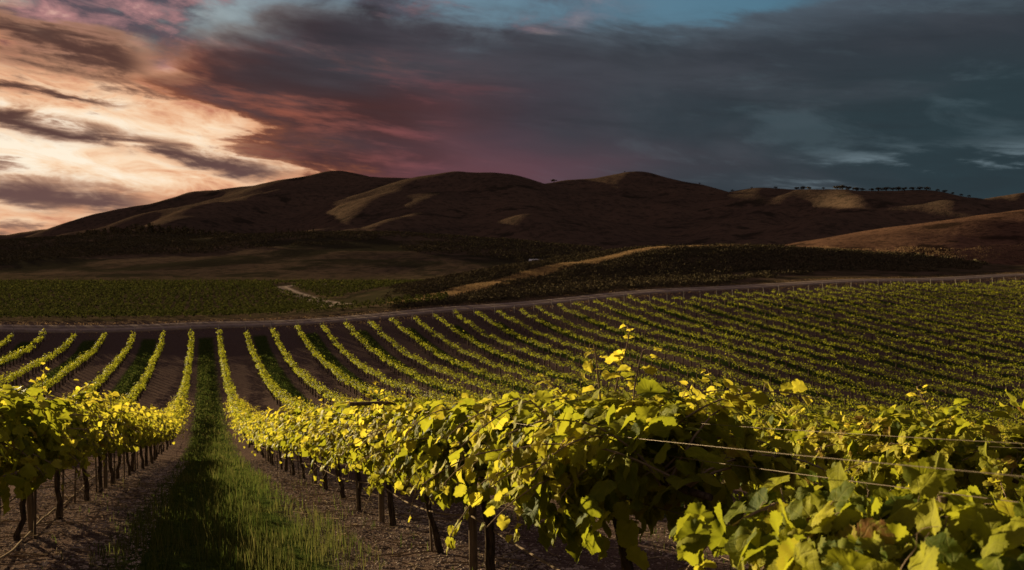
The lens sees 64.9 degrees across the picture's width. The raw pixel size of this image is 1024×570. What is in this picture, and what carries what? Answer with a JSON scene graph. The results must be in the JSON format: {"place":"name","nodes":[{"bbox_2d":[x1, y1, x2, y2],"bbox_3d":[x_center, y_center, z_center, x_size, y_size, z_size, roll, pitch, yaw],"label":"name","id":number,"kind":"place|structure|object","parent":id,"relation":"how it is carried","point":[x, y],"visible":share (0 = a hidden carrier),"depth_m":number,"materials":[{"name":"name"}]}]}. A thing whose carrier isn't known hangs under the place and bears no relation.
{"place":"outdoors","nodes":[
{"label":"outdoors","id":0,"kind":"place"},
{"bbox_2d":[0,233,605,277],"bbox_3d":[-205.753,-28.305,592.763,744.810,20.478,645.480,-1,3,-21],"label":"hill","id":1,"kind":"structure","parent":0,"point":[383,255],"depth_m":376.52,"materials":[{"name":"brown plant"}]},
{"bbox_2d":[0,230,988,308],"bbox_3d":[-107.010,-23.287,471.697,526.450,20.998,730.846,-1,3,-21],"label":"scrub","id":2,"kind":"object","parent":1,"relation":"on","point":[562,287],"visible":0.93,"depth_m":189.46,"materials":[{"name":"green plant"}]},
{"bbox_2d":[278,284,362,306],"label":"path","id":3,"kind":"structure","parent":0,"point":[289,288],"depth_m":200.45,"materials":[{"name":"soil"}]},
{"bbox_2d":[0,248,1023,569],"bbox_3d":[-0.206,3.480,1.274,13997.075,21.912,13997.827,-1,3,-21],"label":"ground","id":4,"kind":"structure","parent":0,"point":[162,388],"depth_m":82.33,"materials":[{"name":"brown soil"}]},
{"bbox_2d":[0,362,123,540],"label":"grape vine","id":5,"kind":"object","parent":4,"relation":"on","point":[85,445],"visible":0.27,"depth_m":6.66,"materials":[{"name":"green plant"}]},
{"bbox_2d":[0,384,138,516],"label":"grape vine","id":6,"kind":"object","parent":4,"relation":"on","point":[30,443],"visible":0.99,"depth_m":5.24,"materials":[{"name":"green plant"}]},
{"bbox_2d":[0,450,139,559],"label":"irrigation hose","id":7,"kind":"object","parent":4,"relation":"on","point":[22,539],"visible":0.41,"depth_m":6.79,"materials":[{"name":"black rubber"}]},
{"bbox_2d":[41,386,142,519],"bbox_3d":[-4.558,1.724,8.152,1.536,1.391,2.022,0,-9,-23],"label":"grape vine","id":8,"kind":"object","parent":4,"relation":"on","point":[116,407],"visible":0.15,"depth_m":8.01,"materials":[{"name":"green plant"}]},
{"bbox_2d":[0,326,191,534],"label":"trellis","id":9,"kind":"object","parent":4,"relation":"on","point":[30,506],"visible":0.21,"depth_m":8.11,"materials":[{"name":"brown wood"}]},
{"bbox_2d":[49,379,145,502],"bbox_3d":[-5.141,1.897,9.493,1.470,1.525,2.036,0,-9,-17],"label":"grape vine","id":10,"kind":"object","parent":4,"relation":"on","point":[79,397],"visible":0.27,"depth_m":9.35,"materials":[{"name":"green plant"}]},
{"bbox_2d":[116,394,136,406],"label":"grape vine","id":11,"kind":"object","parent":4,"relation":"on","point":[127,399],"visible":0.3,"depth_m":46.29,"materials":[{"name":"green plant"}]},
{"bbox_2d":[93,390,163,492],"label":"grape vine","id":12,"kind":"object","parent":4,"relation":"on","point":[129,432],"visible":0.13,"depth_m":10.94,"materials":[{"name":"green plant"}]},
{"bbox_2d":[107,403,168,485],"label":"grape vine","id":13,"kind":"object","parent":4,"relation":"on","point":[112,472],"visible":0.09,"depth_m":12.30,"materials":[{"name":"green plant"}]},
{"bbox_2d":[103,404,177,478],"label":"grape vine","id":14,"kind":"object","parent":4,"relation":"on","point":[119,457],"visible":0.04,"depth_m":13.73,"materials":[{"name":"green plant"}]},
{"bbox_2d":[123,410,168,475],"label":"grape vine","id":15,"kind":"object","parent":4,"relation":"on","point":[127,456],"visible":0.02,"depth_m":15.05,"materials":[{"name":"green plant"}]},
{"bbox_2d":[128,402,175,471],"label":"grape vine","id":16,"kind":"object","parent":4,"relation":"on","point":[133,457],"visible":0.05,"depth_m":16.50,"materials":[{"name":"green plant"}]},
{"bbox_2d":[76,223,242,234],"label":"woodland","id":17,"kind":"object","parent":4,"relation":"on","point":[185,230],"visible":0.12,"depth_m":657.12,"materials":[{"name":"green plant"}]},
{"bbox_2d":[137,404,182,468],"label":"grape vine","id":18,"kind":"object","parent":4,"relation":"on","point":[156,438],"visible":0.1,"depth_m":17.98,"materials":[{"name":"green plant"}]},
{"bbox_2d":[144,413,182,465],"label":"grape vine","id":19,"kind":"object","parent":4,"relation":"on","point":[146,456],"visible":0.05,"depth_m":19.36,"materials":[{"name":"green plant"}]},
{"bbox_2d":[146,411,184,463],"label":"grape vine","id":20,"kind":"object","parent":4,"relation":"on","point":[150,451],"visible":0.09,"depth_m":20.77,"materials":[{"name":"green plant"}]},
{"bbox_2d":[151,412,179,458],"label":"grape vine","id":21,"kind":"object","parent":4,"relation":"on","point":[169,435],"visible":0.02,"depth_m":23.83,"materials":[{"name":"green plant"}]},
{"bbox_2d":[151,408,187,460],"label":"grape vine","id":22,"kind":"object","parent":4,"relation":"on","point":[154,447],"visible":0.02,"depth_m":22.29,"materials":[{"name":"green plant"}]},
{"bbox_2d":[158,402,187,421],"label":"grape vine","id":23,"kind":"object","parent":4,"relation":"on","point":[176,411],"visible":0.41,"depth_m":38.08,"materials":[{"name":"green plant"}]},
{"bbox_2d":[165,411,186,449],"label":"grape vine","id":24,"kind":"object","parent":4,"relation":"on","point":[177,429],"visible":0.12,"depth_m":29.31,"materials":[{"name":"green plant"}]},
{"bbox_2d":[163,404,189,410],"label":"grape vine","id":25,"kind":"object","parent":4,"relation":"on","point":[174,407],"visible":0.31,"depth_m":41.61,"materials":[{"name":"green plant"}]},
{"bbox_2d":[165,396,192,409],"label":"grape vine","id":26,"kind":"object","parent":4,"relation":"on","point":[179,400],"visible":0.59,"depth_m":44.64,"materials":[{"name":"green plant"}]},
{"bbox_2d":[168,401,189,410],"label":"grape vine","id":27,"kind":"object","parent":4,"relation":"on","point":[184,409],"visible":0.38,"depth_m":43.22,"materials":[{"name":"green plant"}]},
{"bbox_2d":[168,408,190,444],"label":"grape vine","id":28,"kind":"object","parent":4,"relation":"on","point":[177,418],"visible":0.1,"depth_m":32.41,"materials":[{"name":"green plant"}]},
{"bbox_2d":[167,404,193,414],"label":"grape vine","id":29,"kind":"object","parent":4,"relation":"on","point":[180,410],"visible":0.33,"depth_m":40.85,"materials":[{"name":"green plant"}]},
{"bbox_2d":[172,392,190,408],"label":"grape vine","id":30,"kind":"object","parent":4,"relation":"on","point":[180,399],"visible":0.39,"depth_m":46.05,"materials":[{"name":"green plant"}]},
{"bbox_2d":[0,278,447,318],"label":"valley vines","id":31,"kind":"object","parent":4,"relation":"on","point":[109,288],"visible":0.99,"depth_m":178.60,"materials":[{"name":"green plant"}]},
{"bbox_2d":[223,398,248,410],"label":"grape vine","id":32,"kind":"object","parent":4,"relation":"on","point":[228,403],"visible":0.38,"depth_m":44.31,"materials":[{"name":"green plant"}]},
{"bbox_2d":[224,396,248,411],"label":"grape vine","id":33,"kind":"object","parent":4,"relation":"on","point":[234,402],"visible":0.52,"depth_m":43.05,"materials":[{"name":"green plant"}]},
{"bbox_2d":[226,404,252,431],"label":"grape vine","id":34,"kind":"object","parent":4,"relation":"on","point":[235,410],"visible":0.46,"depth_m":39.01,"materials":[{"name":"green plant"}]},
{"bbox_2d":[226,403,253,427],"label":"grape vine","id":35,"kind":"object","parent":4,"relation":"on","point":[238,410],"visible":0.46,"depth_m":40.05,"materials":[{"name":"green plant"}]},
{"bbox_2d":[231,413,259,447],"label":"grape vine","id":36,"kind":"object","parent":4,"relation":"on","point":[249,445],"visible":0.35,"depth_m":30.31,"materials":[{"name":"green plant"}]},
{"bbox_2d":[230,414,261,454],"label":"grape vine","id":37,"kind":"object","parent":4,"relation":"on","point":[244,432],"visible":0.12,"depth_m":26.30,"materials":[{"name":"green plant"}]},
{"bbox_2d":[233,416,258,452],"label":"grape vine","id":38,"kind":"object","parent":4,"relation":"on","point":[242,427],"visible":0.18,"depth_m":27.17,"materials":[{"name":"green plant"}]},
{"bbox_2d":[229,406,264,444],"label":"grape vine","id":39,"kind":"object","parent":4,"relation":"on","point":[243,414],"visible":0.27,"depth_m":31.62,"materials":[{"name":"green plant"}]},
{"bbox_2d":[232,410,261,449],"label":"grape vine","id":40,"kind":"object","parent":4,"relation":"on","point":[254,448],"visible":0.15,"depth_m":29.07,"materials":[{"name":"green plant"}]},
{"bbox_2d":[231,405,263,441],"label":"grape vine","id":41,"kind":"object","parent":4,"relation":"on","point":[244,417],"visible":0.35,"depth_m":32.93,"materials":[{"name":"green plant"}]},
{"bbox_2d":[239,412,264,457],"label":"grape vine","id":42,"kind":"object","parent":4,"relation":"on","point":[263,453],"visible":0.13,"depth_m":24.52,"materials":[{"name":"green plant"}]},
{"bbox_2d":[239,412,271,463],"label":"grape vine","id":43,"kind":"object","parent":4,"relation":"on","point":[269,449],"visible":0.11,"depth_m":21.76,"materials":[{"name":"green plant"}]},
{"bbox_2d":[242,409,274,465],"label":"grape vine","id":44,"kind":"object","parent":4,"relation":"on","point":[254,428],"visible":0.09,"depth_m":20.45,"materials":[{"name":"green plant"}]},
{"bbox_2d":[237,407,289,459],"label":"grape vine","id":45,"kind":"object","parent":4,"relation":"on","point":[252,425],"visible":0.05,"depth_m":23.08,"materials":[{"name":"green plant"}]},
{"bbox_2d":[243,410,287,469],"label":"grape vine","id":46,"kind":"object","parent":4,"relation":"on","point":[259,429],"visible":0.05,"depth_m":18.87,"materials":[{"name":"green plant"}]},
{"bbox_2d":[258,414,287,470],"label":"grape vine","id":47,"kind":"object","parent":4,"relation":"on","point":[286,464],"visible":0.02,"depth_m":17.42,"materials":[{"name":"green plant"}]},
{"bbox_2d":[246,406,304,475],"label":"grape vine","id":48,"kind":"object","parent":4,"relation":"on","point":[286,451],"visible":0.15,"depth_m":15.99,"materials":[{"name":"green plant"}]},
{"bbox_2d":[254,406,306,478],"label":"grape vine","id":49,"kind":"object","parent":4,"relation":"on","point":[271,438],"visible":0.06,"depth_m":14.66,"materials":[{"name":"green plant"}]},
{"bbox_2d":[280,393,297,405],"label":"grape vine","id":50,"kind":"object","parent":4,"relation":"on","point":[290,400],"visible":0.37,"depth_m":46.63,"materials":[{"name":"green plant"}]},
{"bbox_2d":[284,397,300,407],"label":"grape vine","id":51,"kind":"object","parent":4,"relation":"on","point":[288,405],"visible":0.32,"depth_m":45.24,"materials":[{"name":"green plant"}]},
{"bbox_2d":[259,399,336,489],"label":"grape vine","id":52,"kind":"object","parent":4,"relation":"on","point":[325,482],"visible":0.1,"depth_m":11.79,"materials":[{"name":"green plant"}]},
{"bbox_2d":[288,397,308,410],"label":"grape vine","id":53,"kind":"object","parent":4,"relation":"on","point":[295,405],"visible":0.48,"depth_m":42.25,"materials":[{"name":"green plant"}]},
{"bbox_2d":[256,397,351,484],"bbox_3d":[-3.356,2.646,13.479,1.759,1.544,2.022,-2,-10,-17],"label":"grape vine","id":54,"kind":"object","parent":4,"relation":"on","point":[298,411],"visible":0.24,"depth_m":13.13,"materials":[{"name":"green plant"}]},
{"bbox_2d":[266,398,346,499],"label":"grape vine","id":55,"kind":"object","parent":4,"relation":"on","point":[305,447],"visible":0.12,"depth_m":10.43,"materials":[{"name":"green plant"}]},
{"bbox_2d":[264,381,396,509],"bbox_3d":[-1.780,1.879,9.209,1.958,1.482,1.882,-2,4,-37],"label":"grape vine","id":56,"kind":"object","parent":4,"relation":"on","point":[321,441],"visible":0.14,"depth_m":8.99,"materials":[{"name":"green plant"}]},
{"bbox_2d":[284,387,406,525],"bbox_3d":[-1.305,1.697,7.788,1.622,1.427,2.027,-1,-9,-21],"label":"grape vine","id":57,"kind":"object","parent":4,"relation":"on","point":[368,417],"visible":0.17,"depth_m":7.58,"materials":[{"name":"green plant"}]},
{"bbox_2d":[0,478,747,569],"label":"twigs","id":58,"kind":"object","parent":4,"relation":"on","point":[124,506],"visible":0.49,"depth_m":7.82,"materials":[{"name":"brown wood"}]},
{"bbox_2d":[22,327,736,569],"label":"grass","id":59,"kind":"structure","parent":4,"relation":"on","point":[221,470],"depth_m":7.94,"materials":[{"name":"green plant"}]},
{"bbox_2d":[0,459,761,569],"bbox_3d":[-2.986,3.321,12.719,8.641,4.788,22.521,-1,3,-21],"label":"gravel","id":60,"kind":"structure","parent":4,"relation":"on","point":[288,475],"depth_m":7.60,"materials":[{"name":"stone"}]},
{"bbox_2d":[320,320,457,400],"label":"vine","id":61,"kind":"object","parent":4,"relation":"on","point":[401,383],"visible":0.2,"depth_m":55.83,"materials":[{"name":"green plant"}]},
{"bbox_2d":[309,393,479,553],"bbox_3d":[-0.682,1.494,6.143,1.620,1.300,1.992,-1,-9,-21],"label":"grape vine","id":62,"kind":"object","parent":4,"relation":"on","point":[377,460],"visible":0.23,"depth_m":6.02,"materials":[{"name":"green plant"}]},
{"bbox_2d":[339,387,629,569],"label":"grape vine","id":63,"kind":"object","parent":4,"relation":"on","point":[424,452],"visible":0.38,"depth_m":4.64,"materials":[{"name":"green plant"}]},
{"bbox_2d":[0,279,1023,501],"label":"grape vines","id":64,"kind":"object","parent":4,"relation":"on","point":[155,357],"visible":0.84,"depth_m":80.45,"materials":[{"name":"green plant"}]},
{"bbox_2d":[0,244,1023,339],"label":"dry grass","id":65,"kind":"structure","parent":4,"relation":"on","point":[526,274],"depth_m":157.84,"materials":[{"name":"brown plant"}]},
{"bbox_2d":[229,387,1023,569],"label":"trellis","id":66,"kind":"object","parent":4,"relation":"on","point":[472,535],"visible":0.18,"depth_m":5.17,"materials":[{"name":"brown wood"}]},
{"bbox_2d":[420,324,844,569],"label":"grape vine","id":67,"kind":"object","parent":4,"relation":"on","point":[568,459],"visible":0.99,"depth_m":3.17,"materials":[{"name":"green plant"}]},
{"bbox_2d":[245,326,1023,502],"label":"trellis","id":68,"kind":"object","parent":4,"relation":"on","point":[769,435],"visible":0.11,"depth_m":5.30,"materials":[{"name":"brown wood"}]},
{"bbox_2d":[271,324,1023,496],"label":"trellis","id":69,"kind":"object","parent":4,"relation":"on","point":[347,399],"visible":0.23,"depth_m":56.02,"materials":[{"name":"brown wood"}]},
{"bbox_2d":[659,369,760,508],"bbox_3d":[1.652,1.822,8.572,1.986,1.764,2.048,1,-9,-21],"label":"grape vine","id":70,"kind":"object","parent":4,"relation":"on","point":[706,380],"visible":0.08,"depth_m":8.05,"materials":[{"name":"green plant"}]},
{"bbox_2d":[715,405,858,501],"bbox_3d":[2.316,1.716,6.854,1.505,1.403,2.367,-1,-9,-21],"label":"grape vine","id":71,"kind":"object","parent":4,"relation":"on","point":[790,435],"visible":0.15,"depth_m":6.65,"materials":[{"name":"green plant"}]},
{"bbox_2d":[669,452,1023,569],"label":"grape vine","id":72,"kind":"object","parent":4,"relation":"on","point":[836,519],"visible":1,"depth_m":1.86,"materials":[{"name":"green plant"}]},
{"bbox_2d":[793,385,1023,501],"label":"grape vine","id":73,"kind":"object","parent":4,"relation":"on","point":[996,457],"visible":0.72,"depth_m":5.36,"materials":[{"name":"green plant"}]},
{"bbox_2d":[954,427,981,437],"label":"grape vine","id":74,"kind":"object","parent":4,"relation":"on","point":[976,434],"visible":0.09,"depth_m":38.97,"materials":[{"name":"green plant"}]},
{"bbox_2d":[970,423,1011,437],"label":"grape vine","id":75,"kind":"object","parent":4,"relation":"on","point":[999,429],"visible":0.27,"depth_m":41.07,"materials":[{"name":"green plant"}]},
{"bbox_2d":[974,426,1021,445],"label":"grape vine","id":76,"kind":"object","parent":4,"relation":"on","point":[999,434],"visible":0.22,"depth_m":37.52,"materials":[{"name":"green plant"}]},
{"bbox_2d":[994,419,1021,437],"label":"grape vine","id":77,"kind":"object","parent":4,"relation":"on","point":[998,423],"visible":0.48,"depth_m":46.87,"materials":[{"name":"green plant"}]},
{"bbox_2d":[998,422,1018,440],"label":"grape vine","id":78,"kind":"object","parent":4,"relation":"on","point":[1009,430],"visible":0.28,"depth_m":40.31,"materials":[{"name":"green plant"}]},
{"bbox_2d":[0,171,1023,248],"bbox_3d":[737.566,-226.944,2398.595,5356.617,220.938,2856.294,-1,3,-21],"label":"hills","id":79,"kind":"structure","parent":0,"point":[628,209],"depth_m":1553.65,"materials":[{"name":"brown plant"}]},
{"bbox_2d":[0,273,1023,332],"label":"road","id":80,"kind":"structure","parent":0,"point":[123,328],"depth_m":111.98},
{"bbox_2d":[0,0,1023,234],"label":"sky","id":81,"kind":"structure","parent":0,"point":[106,105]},
{"bbox_2d":[331,246,980,307],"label":"hill","id":82,"kind":"structure","parent":0,"point":[371,296],"depth_m":176.18,"materials":[{"name":"green plant"}]},
{"bbox_2d":[785,209,1023,264],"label":"hill","id":83,"kind":"structure","parent":0,"point":[1003,229],"depth_m":304.18,"materials":[{"name":"brown plant"}]}
]}

